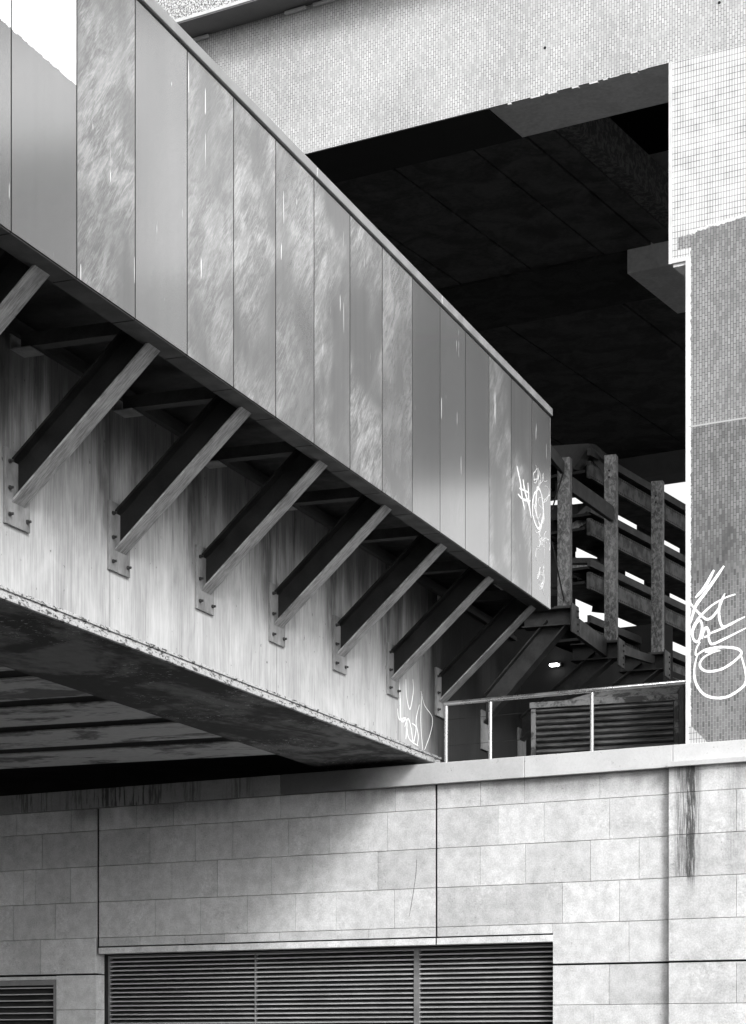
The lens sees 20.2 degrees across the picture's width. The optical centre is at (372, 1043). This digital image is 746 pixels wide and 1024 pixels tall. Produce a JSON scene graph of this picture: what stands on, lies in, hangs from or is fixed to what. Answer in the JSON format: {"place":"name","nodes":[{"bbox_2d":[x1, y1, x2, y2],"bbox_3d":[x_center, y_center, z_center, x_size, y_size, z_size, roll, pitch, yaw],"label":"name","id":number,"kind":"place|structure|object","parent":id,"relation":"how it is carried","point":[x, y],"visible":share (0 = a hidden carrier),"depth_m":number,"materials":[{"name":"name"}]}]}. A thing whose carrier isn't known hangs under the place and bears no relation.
{"place":"outdoors","nodes":[
{"label":"outdoors","id":0,"kind":"place"},
{"bbox_2d":[138,943,519,953],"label":"podium floor","id":1,"kind":"structure","parent":0,"point":[331,948],"depth_m":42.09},
{"bbox_2d":[0,0,670,795],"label":"footbridge","id":2,"kind":"object","parent":1,"relation":"on","point":[278,454],"visible":0.98,"depth_m":14.98,"materials":[{"name":"metal"}]},
{"bbox_2d":[514,545,672,755],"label":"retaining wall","id":3,"kind":"structure","parent":1,"relation":"on","point":[544,676],"depth_m":25.65,"materials":[{"name":"concrete"}]},
{"bbox_2d":[549,662,562,666],"bbox_3d":[2.224,-4.619,25.576,0.150,0.048,0.119,0,0,30],"label":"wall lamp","id":4,"kind":"object","parent":3,"relation":"attached to","point":[559,664],"visible":1,"depth_m":25.55,"materials":[{"name":"white"}]},
{"bbox_2d":[530,684,685,755],"bbox_3d":[2.356,-2.646,19.980,1.524,1.411,0.950,0,0,21],"label":"plant housing","id":5,"kind":"object","parent":1,"relation":"on","point":[570,721],"visible":0.47,"depth_m":19.58,"materials":[{"name":"metal"}]},
{"bbox_2d":[551,443,685,695],"bbox_3d":[5.092,-4.474,29.019,0.980,4.848,11.822,0,0,30],"label":"layered steel screen","id":6,"kind":"object","parent":1,"relation":"on","point":[634,545],"visible":0.32,"depth_m":24.83,"materials":[{"name":"metal"}]},
{"bbox_2d":[551,482,685,655],"label":"sky","id":7,"kind":"structure","parent":0,"point":[677,490],"materials":[{"name":"white"}]},
{"bbox_3d":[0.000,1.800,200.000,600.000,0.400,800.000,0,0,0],"label":"ground","id":8,"kind":"structure","parent":0,"visible":0},
{"bbox_2d":[0,739,745,1023],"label":"stone wall","id":9,"kind":"structure","parent":8,"relation":"on","point":[604,886],"depth_m":19.94,"materials":[{"name":"stone"}]},
{"bbox_2d":[155,0,745,743],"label":"viaduct","id":10,"kind":"object","parent":9,"relation":"on","point":[547,198],"visible":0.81,"depth_m":20.20,"materials":[{"name":"concrete"}]},
{"bbox_2d":[443,679,685,761],"bbox_3d":[1.711,-2.913,19.077,2.422,0.585,0.043,0,0,30],"label":"handrail","id":11,"kind":"object","parent":9,"relation":"on","point":[490,700],"visible":1,"depth_m":19.13,"materials":[{"name":"silver metal"}]}
]}

